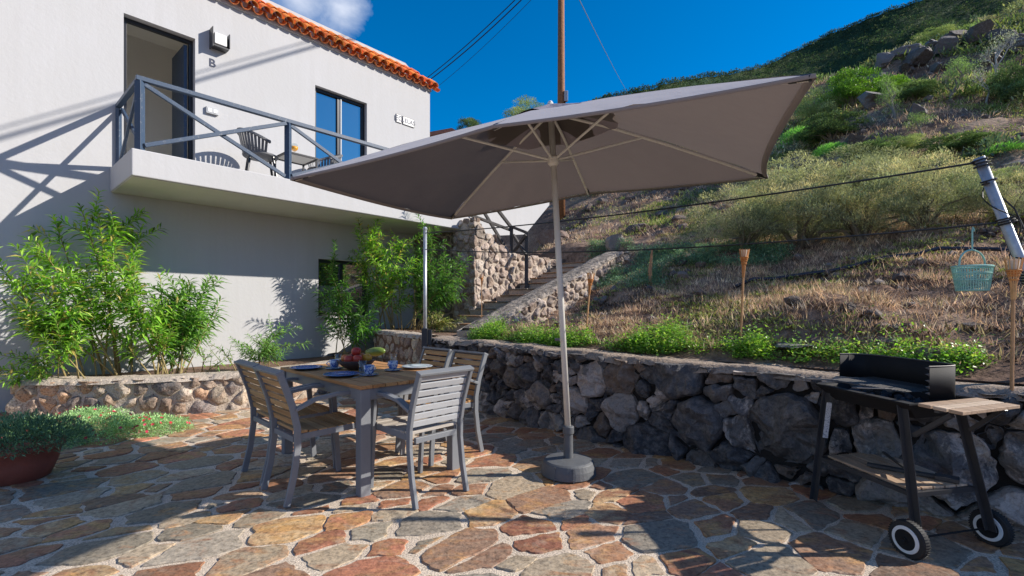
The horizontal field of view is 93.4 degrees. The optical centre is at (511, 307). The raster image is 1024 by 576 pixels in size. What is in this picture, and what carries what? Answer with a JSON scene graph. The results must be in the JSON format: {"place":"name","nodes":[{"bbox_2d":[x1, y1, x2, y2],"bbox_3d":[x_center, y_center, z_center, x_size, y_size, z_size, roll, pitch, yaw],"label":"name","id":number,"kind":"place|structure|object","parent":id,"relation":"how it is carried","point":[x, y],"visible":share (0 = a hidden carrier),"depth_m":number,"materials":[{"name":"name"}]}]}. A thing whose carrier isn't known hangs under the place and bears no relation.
{"place":"outdoors","nodes":[
{"label":"outdoors","id":0,"kind":"place"},
{"bbox_2d":[13,355,341,396],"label":"planter soil","id":1,"kind":"structure","parent":0,"point":[226,367],"depth_m":7.23,"materials":[{"name":"soil"}]},
{"bbox_2d":[0,333,81,389],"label":"oleander","id":2,"kind":"object","parent":1,"relation":"on","point":[33,372],"visible":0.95,"depth_m":5.37,"materials":[{"name":"green plant"}]},
{"bbox_2d":[0,243,119,378],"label":"oleander","id":3,"kind":"object","parent":1,"relation":"on","point":[61,325],"visible":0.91,"depth_m":5.42,"materials":[{"name":"green plant"}]},
{"bbox_2d":[13,187,169,375],"bbox_3d":[-5.160,-0.302,6.015,1.534,2.374,1.157,0,0,-45],"label":"oleander","id":4,"kind":"object","parent":1,"relation":"on","point":[114,229],"visible":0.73,"depth_m":5.87,"materials":[{"name":"green plant"}]},
{"bbox_2d":[84,253,209,374],"bbox_3d":[-4.505,0.119,5.961,1.251,1.532,1.116,0,0,0],"label":"oleander","id":5,"kind":"object","parent":1,"relation":"on","point":[155,317],"visible":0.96,"depth_m":5.79,"materials":[{"name":"green plant"}]},
{"bbox_2d":[138,264,230,373],"bbox_3d":[-4.342,0.162,6.367,1.131,1.449,1.270,0,0,-32],"label":"oleander","id":6,"kind":"object","parent":1,"relation":"on","point":[192,314],"visible":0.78,"depth_m":6.17,"materials":[{"name":"green plant"}]},
{"bbox_2d":[174,337,235,372],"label":"oleander","id":7,"kind":"object","parent":1,"relation":"on","point":[217,365],"visible":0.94,"depth_m":6.24,"materials":[{"name":"green plant"}]},
{"bbox_2d":[227,314,312,366],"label":"oleander","id":8,"kind":"object","parent":1,"relation":"on","point":[267,347],"visible":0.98,"depth_m":6.62,"materials":[{"name":"green plant"}]},
{"bbox_2d":[309,239,385,358],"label":"oleander","id":9,"kind":"object","parent":1,"relation":"on","point":[362,328],"visible":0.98,"depth_m":8.18,"materials":[{"name":"green plant"}]},
{"bbox_2d":[375,328,456,364],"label":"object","id":10,"kind":"structure","parent":0,"point":[399,345],"depth_m":7.57,"materials":[{"name":"stone"}]},
{"bbox_2d":[346,217,422,329],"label":"oleander","id":11,"kind":"object","parent":10,"relation":"on","point":[389,286],"visible":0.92,"depth_m":8.44,"materials":[{"name":"green plant"}]},
{"bbox_2d":[392,214,471,330],"bbox_3d":[-1.427,-0.707,8.538,1.618,2.227,0.958,0,0,20],"label":"oleander","id":12,"kind":"object","parent":10,"relation":"on","point":[437,293],"visible":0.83,"depth_m":8.46,"materials":[{"name":"green plant"}]},
{"bbox_2d":[414,233,452,329],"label":"terrace wall","id":13,"kind":"structure","parent":10,"relation":"on","point":[445,311],"depth_m":9.95,"materials":[{"name":"brown stone"}]},
{"bbox_2d":[427,310,465,331],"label":"oleander","id":14,"kind":"object","parent":10,"relation":"on","point":[438,324],"visible":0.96,"depth_m":8.15,"materials":[{"name":"green plant"}]},
{"bbox_2d":[443,261,586,331],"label":"garden stairs","id":15,"kind":"structure","parent":10,"relation":"on","point":[503,300],"depth_m":9.41,"materials":[{"name":"stone"}]},
{"bbox_2d":[470,211,527,287],"bbox_3d":[-0.306,-1.562,10.035,1.260,2.354,0.493,0,0,-11],"label":"stair railing","id":16,"kind":"object","parent":15,"relation":"on","point":[510,229],"visible":0.57,"depth_m":10.03,"materials":[{"name":"grey metal"}]},
{"bbox_2d":[0,366,1023,575],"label":"patio","id":17,"kind":"structure","parent":0,"point":[193,502],"depth_m":2.85,"materials":[{"name":"stone"}]},
{"bbox_2d":[0,408,96,486],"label":"flower pot","id":18,"kind":"object","parent":17,"relation":"on","point":[32,453],"visible":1,"depth_m":3.45,"materials":[{"name":"ceramic"}]},
{"bbox_2d":[1,404,195,450],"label":"flowering groundcover","id":19,"kind":"object","parent":17,"relation":"on","point":[120,421],"visible":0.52,"depth_m":4.77,"materials":[{"name":"green plant"}]},
{"bbox_2d":[5,358,340,418],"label":"planter wall","id":20,"kind":"structure","parent":17,"relation":"on","point":[187,393],"depth_m":5.53,"materials":[{"name":"brown stone"}]},
{"bbox_2d":[234,359,335,485],"bbox_3d":[-1.709,0.814,3.671,0.455,0.856,0.617,0,0,45],"label":"garden armchair","id":21,"kind":"object","parent":17,"relation":"on","point":[309,411],"visible":0.51,"depth_m":3.64,"materials":[{"name":"grey paint"}]},
{"bbox_2d":[253,365,355,507],"bbox_3d":[-1.374,0.814,3.311,0.455,0.856,0.617,0,0,45],"label":"garden armchair","id":22,"kind":"object","parent":17,"relation":"on","point":[335,422],"visible":0.84,"depth_m":3.21,"materials":[{"name":"grey paint"}]},
{"bbox_2d":[280,361,458,497],"bbox_3d":[-1.190,0.879,3.930,1.416,0.739,0.834,0,0,45],"label":"dining table","id":23,"kind":"object","parent":17,"relation":"on","point":[363,390],"visible":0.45,"depth_m":3.38,"materials":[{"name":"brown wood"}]},
{"bbox_2d":[323,371,358,376],"bbox_3d":[-1.270,0.497,3.592,0.260,0.021,0.260,0,0,0],"label":"plate","id":24,"kind":"object","parent":23,"relation":"on","point":[341,374],"visible":1,"depth_m":3.62,"materials":[{"name":"blue ceramic"}]},
{"bbox_2d":[337,358,375,369],"bbox_3d":[-1.290,0.469,3.998,0.310,0.078,0.310,0,0,0],"label":"fruit bowl","id":25,"kind":"object","parent":23,"relation":"on","point":[358,365],"visible":0.78,"depth_m":3.89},
{"bbox_2d":[373,330,439,364],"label":"platform wall","id":26,"kind":"structure","parent":17,"relation":"on","point":[415,342],"depth_m":7.13,"materials":[{"name":"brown stone"}]},
{"bbox_2d":[375,346,452,452],"bbox_3d":[-0.921,0.814,4.479,0.455,0.856,0.617,0,0,45],"label":"garden armchair","id":27,"kind":"object","parent":17,"relation":"on","point":[439,351],"visible":0.35,"depth_m":4.53,"materials":[{"name":"grey paint"}]},
{"bbox_2d":[371,365,473,509],"bbox_3d":[-0.624,0.814,3.278,0.617,0.856,0.455,0,0,44],"label":"garden armchair","id":28,"kind":"object","parent":17,"relation":"on","point":[408,425],"visible":0.98,"depth_m":3.15,"materials":[{"name":"grey paint"}]},
{"bbox_2d":[400,349,487,465],"bbox_3d":[-0.576,0.814,4.129,0.455,0.856,0.617,0,0,45],"label":"garden armchair","id":29,"kind":"object","parent":17,"relation":"on","point":[472,403],"visible":0.45,"depth_m":4.12,"materials":[{"name":"grey paint"}]},
{"bbox_2d":[290,73,816,483],"bbox_3d":[0.309,-0.137,3.535,2.964,2.749,2.071,0,0,23],"label":"parasol","id":30,"kind":"object","parent":17,"relation":"on","point":[551,151],"visible":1,"depth_m":3.58,"materials":[{"name":"beige fabric"}]},
{"bbox_2d":[428,336,1023,534],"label":"retaining wall","id":31,"kind":"structure","parent":17,"relation":"on","point":[759,420],"depth_m":3.63,"materials":[{"name":"stone"}]},
{"bbox_2d":[422,227,431,360],"bbox_3d":[-1.117,-0.131,6.343,0.128,1.861,0.075,0,0,0],"label":"metal post","id":32,"kind":"object","parent":31,"relation":"on","point":[426,337],"visible":0.81,"depth_m":6.33,"materials":[{"name":"metal"}]},
{"bbox_2d":[425,222,995,252],"bbox_3d":[0.926,-0.641,4.675,5.348,0.270,0.011,0,0,39],"label":"light cable","id":33,"kind":"object","parent":32,"relation":"attached to","point":[745,243],"visible":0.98,"depth_m":3.82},
{"bbox_2d":[950,227,994,290],"bbox_3d":[2.861,-0.302,3.000,0.256,0.402,0.186,0,0,-17],"label":"peg basket","id":34,"kind":"object","parent":33,"relation":"hanging from","point":[957,271],"visible":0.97,"depth_m":2.95,"materials":[{"name":"green plastic"}]},
{"bbox_2d":[1004,257,1023,390],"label":"garden torch","id":35,"kind":"object","parent":31,"relation":"on","point":[1013,270],"visible":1,"depth_m":2.76,"materials":[{"name":"brown wood"}]},
{"bbox_2d":[803,353,1019,560],"bbox_3d":[2.204,0.779,2.739,0.619,0.946,0.994,0,0,-11],"label":"grill cart","id":36,"kind":"object","parent":17,"relation":"on","point":[927,388],"visible":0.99,"depth_m":2.57,"materials":[{"name":"black metal"}]},
{"bbox_2d":[867,462,959,483],"bbox_3d":[2.237,0.920,2.706,0.400,0.022,0.075,0,0,43],"label":"shelf slat","id":37,"kind":"object","parent":36,"relation":"on","point":[946,478],"visible":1,"depth_m":2.65,"materials":[{"name":"brown wood"}]},
{"bbox_2d":[270,0,917,131],"label":"sky","id":38,"kind":"structure","parent":0,"point":[645,42],"materials":[{"name":"blue"}]},
{"bbox_2d":[329,5,1023,383],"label":"hillside","id":39,"kind":"structure","parent":0,"point":[997,371],"depth_m":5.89,"materials":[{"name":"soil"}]},
{"bbox_2d":[455,116,481,129],"bbox_3d":[-1.972,-8.429,23.004,1.469,1.516,1.439,0,0,35],"label":"round tree","id":40,"kind":"object","parent":39,"relation":"on","point":[471,121],"visible":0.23,"depth_m":22.69,"materials":[{"name":"green plant"}]},
{"bbox_2d":[452,217,565,321],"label":"stair side wall","id":41,"kind":"structure","parent":39,"relation":"on","point":[502,273],"depth_m":9.53,"materials":[{"name":"brown stone"}]},
{"bbox_2d":[502,94,544,118],"bbox_3d":[0.667,-8.890,21.920,2.232,1.518,2.306,0,0,-17],"label":"round tree","id":42,"kind":"object","parent":39,"relation":"on","point":[518,109],"visible":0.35,"depth_m":21.59,"materials":[{"name":"green plant"}]},
{"bbox_2d":[457,251,632,336],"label":"stair outer wall","id":43,"kind":"structure","parent":39,"relation":"on","point":[541,303],"depth_m":7.99,"materials":[{"name":"brown stone"}]},
{"bbox_2d":[537,229,568,246],"bbox_3d":[1.194,-1.899,13.547,0.891,0.533,0.645,0,0,24],"label":"boulder","id":44,"kind":"object","parent":39,"relation":"on","point":[546,236],"visible":0.61,"depth_m":13.30,"materials":[{"name":"stone"}]},
{"bbox_2d":[557,0,567,219],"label":"utility pole","id":45,"kind":"object","parent":39,"relation":"on","point":[562,95],"visible":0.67,"depth_m":16.89,"materials":[{"name":"brown wood"}]},
{"bbox_2d":[586,272,594,325],"bbox_3d":[0.897,-0.027,5.532,0.088,0.753,0.129,0,0,30],"label":"garden torch","id":46,"kind":"object","parent":39,"relation":"on","point":[590,277],"visible":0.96,"depth_m":5.52,"materials":[{"name":"brown wood"}]},
{"bbox_2d":[605,234,623,249],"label":"boulder","id":47,"kind":"object","parent":39,"relation":"on","point":[612,242],"visible":0.71,"depth_m":10.57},
{"bbox_2d":[584,236,795,288],"bbox_3d":[2.698,-0.925,8.776,2.676,1.365,4.903,0,0,0],"label":"creeping mat","id":48,"kind":"object","parent":39,"relation":"on","point":[761,249],"visible":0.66,"depth_m":7.14,"materials":[{"name":"green plant"}]},
{"bbox_2d":[467,310,1000,375],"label":"green weeds","id":49,"kind":"object","parent":39,"relation":"on","point":[654,343],"visible":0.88,"depth_m":4.31,"materials":[{"name":"green plant"}]},
{"bbox_2d":[679,171,803,249],"bbox_3d":[3.315,-1.384,7.032,1.674,1.221,1.588,0,0,-41],"label":"broom bush","id":50,"kind":"object","parent":39,"relation":"on","point":[725,221],"visible":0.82,"depth_m":6.84,"materials":[{"name":"green plant"}]},
{"bbox_2d":[739,248,749,339],"bbox_3d":[2.094,-0.092,4.350,0.091,0.877,0.088,0,0,0],"label":"garden torch","id":51,"kind":"object","parent":39,"relation":"on","point":[744,255],"visible":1,"depth_m":4.34,"materials":[{"name":"brown wood"}]},
{"bbox_2d":[466,2,1023,365],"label":"scrub","id":52,"kind":"object","parent":39,"relation":"on","point":[967,49],"visible":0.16,"depth_m":9.22,"materials":[{"name":"green plant"}]},
{"bbox_2d":[547,70,1023,342],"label":"loose stones","id":53,"kind":"object","parent":39,"relation":"on","point":[988,231],"visible":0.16,"depth_m":6.98,"materials":[{"name":"stone"}]},
{"bbox_2d":[723,149,850,210],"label":"broom bush","id":54,"kind":"object","parent":39,"relation":"on","point":[783,178],"visible":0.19,"depth_m":9.16,"materials":[{"name":"green plant"}]},
{"bbox_2d":[567,0,1023,201],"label":"scrub","id":55,"kind":"object","parent":39,"relation":"on","point":[966,26],"visible":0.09,"depth_m":13.61,"materials":[{"name":"green plant"}]},
{"bbox_2d":[776,124,817,149],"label":"cushion plant","id":56,"kind":"object","parent":39,"relation":"on","point":[796,129],"visible":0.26,"depth_m":14.78,"materials":[{"name":"green plant"}]},
{"bbox_2d":[718,157,879,248],"bbox_3d":[4.071,-1.419,6.827,1.892,1.353,1.858,0,0,-14],"label":"broom bush","id":57,"kind":"object","parent":39,"relation":"on","point":[800,197],"visible":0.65,"depth_m":6.61,"materials":[{"name":"green plant"}]},
{"bbox_2d":[789,84,846,123],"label":"shrub","id":58,"kind":"object","parent":39,"relation":"on","point":[809,111],"visible":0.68,"depth_m":16.45,"materials":[{"name":"green plant"}]},
{"bbox_2d":[809,142,849,158],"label":"cushion plant","id":59,"kind":"object","parent":39,"relation":"on","point":[827,147],"visible":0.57,"depth_m":12.52,"materials":[{"name":"green plant"}]},
{"bbox_2d":[784,109,875,145],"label":"shrub","id":60,"kind":"object","parent":39,"relation":"on","point":[828,129],"visible":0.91,"depth_m":13.44,"materials":[{"name":"green plant"}]},
{"bbox_2d":[816,65,887,106],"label":"shrub","id":61,"kind":"object","parent":39,"relation":"on","point":[847,88],"visible":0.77,"depth_m":16.05,"materials":[{"name":"green plant"}]},
{"bbox_2d":[785,142,924,196],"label":"broom bush","id":62,"kind":"object","parent":39,"relation":"on","point":[903,154],"visible":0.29,"depth_m":8.67,"materials":[{"name":"green plant"}]},
{"bbox_2d":[843,133,866,145],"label":"boulder","id":63,"kind":"object","parent":39,"relation":"on","point":[851,139],"visible":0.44,"depth_m":12.33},
{"bbox_2d":[733,246,1009,288],"bbox_3d":[3.962,-0.453,5.515,2.623,0.445,0.309,0,0,26],"label":"irrigation pipe","id":64,"kind":"object","parent":39,"relation":"on","point":[888,257],"visible":0.83,"depth_m":5.46,"materials":[{"name":"plastic"}]},
{"bbox_2d":[857,91,885,109],"bbox_3d":[11.290,-6.546,15.164,0.692,0.741,0.872,0,0,-3],"label":"boulder","id":65,"kind":"object","parent":39,"relation":"on","point":[866,100],"visible":0.8,"depth_m":15.02,"materials":[{"name":"stone"}]},
{"bbox_2d":[862,309,883,318],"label":"boulder","id":66,"kind":"object","parent":39,"relation":"on","point":[876,314],"visible":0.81,"depth_m":3.92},
{"bbox_2d":[794,145,952,244],"bbox_3d":[4.679,-1.464,6.345,1.727,1.412,1.638,0,0,34],"label":"broom bush","id":67,"kind":"object","parent":39,"relation":"on","point":[869,219],"visible":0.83,"depth_m":6.22,"materials":[{"name":"green plant"}]},
{"bbox_2d":[838,136,913,161],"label":"shrub","id":68,"kind":"object","parent":39,"relation":"on","point":[875,143],"visible":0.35,"depth_m":11.17,"materials":[{"name":"green plant"}]},
{"bbox_2d":[875,52,894,68],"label":"boulder","id":69,"kind":"object","parent":39,"relation":"on","point":[883,59],"visible":0.88,"depth_m":18.82,"materials":[{"name":"stone"}]},
{"bbox_2d":[872,336,899,350],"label":"boulder","id":70,"kind":"object","parent":39,"relation":"on","point":[886,341],"visible":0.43,"depth_m":3.58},
{"bbox_2d":[874,72,903,119],"bbox_3d":[10.602,-5.942,13.540,0.909,1.460,0.632,0,0,-27],"label":"tree","id":71,"kind":"object","parent":39,"relation":"on","point":[890,90],"visible":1,"depth_m":13.47,"materials":[{"name":"green plant"}]},
{"bbox_2d":[867,74,913,92],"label":"shrub","id":72,"kind":"object","parent":39,"relation":"on","point":[899,79],"visible":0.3,"depth_m":16.35,"materials":[{"name":"green plant"}]},
{"bbox_2d":[885,133,925,150],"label":"shrub","id":73,"kind":"object","parent":39,"relation":"on","point":[911,138],"visible":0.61,"depth_m":11.04,"materials":[{"name":"green plant"}]},
{"bbox_2d":[890,43,924,58],"bbox_3d":[15.594,-10.096,19.137,1.212,0.583,0.673,0,0,28],"label":"boulder","id":74,"kind":"object","parent":39,"relation":"on","point":[912,47],"visible":0.63,"depth_m":18.93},
{"bbox_2d":[888,79,941,102],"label":"shrub","id":75,"kind":"object","parent":39,"relation":"on","point":[916,91],"visible":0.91,"depth_m":14.01,"materials":[{"name":"green plant"}]},
{"bbox_2d":[901,46,933,66],"bbox_3d":[15.335,-9.392,18.326,0.752,0.810,1.356,0,0,12],"label":"boulder","id":76,"kind":"object","parent":39,"relation":"on","point":[921,55],"visible":0.75,"depth_m":17.96,"materials":[{"name":"stone"}]},
{"bbox_2d":[907,102,927,118],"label":"boulder","id":77,"kind":"object","parent":39,"relation":"on","point":[916,108],"visible":0.72,"depth_m":12.46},
{"bbox_2d":[902,111,937,134],"bbox_3d":[9.900,-4.451,11.729,0.680,0.690,0.578,0,0,1],"label":"tree","id":78,"kind":"object","parent":39,"relation":"on","point":[919,122],"visible":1,"depth_m":11.69,"materials":[{"name":"green plant"}]},
{"bbox_2d":[907,347,945,361],"bbox_3d":[2.874,0.339,3.367,0.156,0.135,0.209,0,0,-10],"label":"boulder","id":79,"kind":"object","parent":39,"relation":"on","point":[919,350],"visible":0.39,"depth_m":3.31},
{"bbox_2d":[910,24,957,43],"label":"shrub","id":80,"kind":"object","parent":39,"relation":"on","point":[948,28],"visible":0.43,"depth_m":22.88,"materials":[{"name":"green plant"}]},
{"bbox_2d":[863,146,1008,228],"bbox_3d":[5.245,-1.489,6.143,1.489,1.077,1.462,0,0,-26],"label":"broom bush","id":81,"kind":"object","parent":39,"relation":"on","point":[941,182],"visible":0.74,"depth_m":5.88,"materials":[{"name":"green plant"}]},
{"bbox_2d":[875,154,999,192],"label":"broom bush","id":82,"kind":"object","parent":39,"relation":"on","point":[936,161],"visible":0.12,"depth_m":8.04,"materials":[{"name":"green plant"}]},
{"bbox_2d":[933,36,958,54],"bbox_3d":[16.611,-9.966,18.467,0.725,0.686,1.202,0,0,44],"label":"boulder","id":83,"kind":"object","parent":39,"relation":"on","point":[943,40],"visible":0.76,"depth_m":18.14,"materials":[{"name":"stone"}]},
{"bbox_2d":[913,130,1006,158],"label":"shrub","id":84,"kind":"object","parent":39,"relation":"on","point":[971,139],"visible":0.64,"depth_m":9.81,"materials":[{"name":"green plant"}]},
{"bbox_2d":[938,56,984,100],"bbox_3d":[12.357,-6.362,13.316,1.048,1.261,1.234,0,0,25],"label":"tree","id":85,"kind":"object","parent":39,"relation":"on","point":[959,69],"visible":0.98,"depth_m":13.34,"materials":[{"name":"green plant"}]},
{"bbox_2d":[960,19,993,47],"bbox_3d":[17.425,-10.134,18.173,0.777,0.890,1.472,0,0,31],"label":"boulder","id":86,"kind":"object","parent":39,"relation":"on","point":[985,27],"visible":0.59,"depth_m":17.68,"materials":[{"name":"stone"}]},
{"bbox_2d":[965,63,989,104],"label":"bare shrub","id":87,"kind":"object","parent":39,"relation":"on","point":[982,85],"visible":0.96,"depth_m":12.84,"materials":[{"name":"grey plant"}]},
{"bbox_2d":[978,52,1003,66],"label":"boulder","id":88,"kind":"object","parent":39,"relation":"on","point":[987,63],"visible":0.48,"depth_m":16.01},
{"bbox_2d":[960,162,1023,223],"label":"broom bush","id":89,"kind":"object","parent":39,"relation":"on","point":[1017,199],"visible":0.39,"depth_m":5.83,"materials":[{"name":"green plant"}]},
{"bbox_2d":[971,155,1023,286],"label":"leaning pole","id":90,"kind":"object","parent":39,"relation":"on","point":[982,164],"visible":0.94,"depth_m":2.98,"materials":[{"name":"metal"}]},
{"bbox_2d":[426,162,974,232],"bbox_3d":[0.881,-0.931,4.685,5.265,0.114,0.012,0,0,39],"label":"light cable","id":91,"kind":"object","parent":90,"relation":"attached to","point":[958,165],"visible":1,"depth_m":3.85,"materials":[{"name":"rubber"}]},
{"bbox_2d":[976,24,1019,71],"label":"bare shrub","id":92,"kind":"object","parent":39,"relation":"on","point":[995,66],"visible":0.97,"depth_m":14.93,"materials":[{"name":"grey plant"}]},
{"bbox_2d":[984,29,1017,44],"bbox_3d":[17.443,-9.636,17.272,0.794,0.554,0.757,0,0,23],"label":"boulder","id":93,"kind":"object","parent":39,"relation":"on","point":[993,31],"visible":0.48,"depth_m":17.07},
{"bbox_2d":[981,58,1023,105],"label":"shrub","id":94,"kind":"object","parent":39,"relation":"on","point":[1008,85],"visible":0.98,"depth_m":12.37,"materials":[{"name":"green plant"}]},
{"bbox_2d":[981,141,1023,155],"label":"cushion plant","id":95,"kind":"object","parent":39,"relation":"on","point":[1011,144],"visible":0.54,"depth_m":8.82,"materials":[{"name":"green plant"}]},
{"bbox_2d":[995,33,1023,54],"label":"boulder","id":96,"kind":"object","parent":39,"relation":"on","point":[1020,43],"visible":0.55,"depth_m":16.26,"materials":[{"name":"stone"}]},
{"bbox_2d":[614,0,1016,145],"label":"hill","id":97,"kind":"structure","parent":0,"point":[889,45],"depth_m":124.05,"materials":[{"name":"plant"}]},
{"bbox_2d":[588,0,1019,146],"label":"scrub","id":98,"kind":"object","parent":97,"relation":"on","point":[822,36],"visible":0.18,"depth_m":122.98,"materials":[{"name":"green plant"}]},
{"bbox_2d":[718,361,1016,383],"bbox_3d":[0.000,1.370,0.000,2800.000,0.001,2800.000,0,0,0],"label":"ground","id":99,"kind":"structure","parent":0,"point":[963,380],"depth_m":9.09,"materials":[{"name":"soil"}]},
{"bbox_2d":[0,0,469,411],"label":"house","id":100,"kind":"structure","parent":99,"relation":"on","point":[258,236],"depth_m":7.36,"materials":[{"name":"white paint"}]},
{"bbox_2d":[124,17,192,159],"bbox_3d":[-5.107,-2.943,7.151,0.595,2.136,1.018,0,0,0],"label":"balcony door","id":101,"kind":"structure","parent":100,"relation":"in","point":[179,61],"depth_m":7.25,"materials":[{"name":"blue paint"}]},
{"bbox_2d":[209,26,229,52],"bbox_3d":[-4.469,-4.082,7.383,0.150,0.300,0.242,0,0,41],"label":"wall lamp","id":102,"kind":"object","parent":100,"relation":"attached to","point":[219,42],"visible":1,"depth_m":7.34,"materials":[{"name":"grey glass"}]},
{"bbox_2d":[115,74,388,178],"bbox_3d":[-2.755,-2.309,7.667,5.544,0.878,1.229,0,0,-36],"label":"balcony railing","id":103,"kind":"object","parent":100,"relation":"on","point":[139,84],"visible":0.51,"depth_m":6.39,"materials":[{"name":"metal"}]},
{"bbox_2d":[237,127,277,176],"bbox_3d":[-3.872,-2.267,7.357,0.570,0.800,0.639,0,0,-34],"label":"resin chair","id":104,"kind":"object","parent":100,"relation":"on","point":[260,151],"visible":0.72,"depth_m":7.15,"materials":[{"name":"plastic"}]},
{"bbox_2d":[274,152,318,175],"bbox_3d":[-3.435,-2.127,7.674,0.510,0.513,0.510,0,0,41],"label":"balcony table","id":105,"kind":"object","parent":100,"relation":"on","point":[301,159],"visible":0.42,"depth_m":7.68,"materials":[{"name":"paint"}]},
{"bbox_2d":[307,154,342,169],"bbox_3d":[-3.189,-2.267,8.210,0.639,0.800,0.569,0,0,26],"label":"resin chair","id":106,"kind":"object","parent":100,"relation":"on","point":[333,161],"visible":0.37,"depth_m":8.36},
{"bbox_2d":[315,87,363,165],"bbox_3d":[-3.242,-2.980,9.057,0.064,1.974,1.034,0,0,41],"label":"window","id":107,"kind":"structure","parent":100,"relation":"in","point":[335,113],"depth_m":9.03,"materials":[{"name":"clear glass"}]},
{"bbox_2d":[318,259,366,315],"bbox_3d":[-3.209,-0.364,9.098,0.060,1.022,1.022,0,0,41],"label":"window","id":108,"kind":"structure","parent":100,"relation":"in","point":[345,272],"depth_m":9.06,"materials":[{"name":"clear glass"}]},
{"bbox_2d":[396,114,414,127],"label":"name tiles","id":109,"kind":"object","parent":100,"relation":"attached to","point":[403,120],"visible":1,"depth_m":10.03,"materials":[{"name":"grey ceramic"}]},
{"bbox_2d":[456,201,548,235],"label":"parapet","id":110,"kind":"structure","parent":100,"relation":"attached to","point":[526,215],"depth_m":11.29,"materials":[{"name":"white paint"}]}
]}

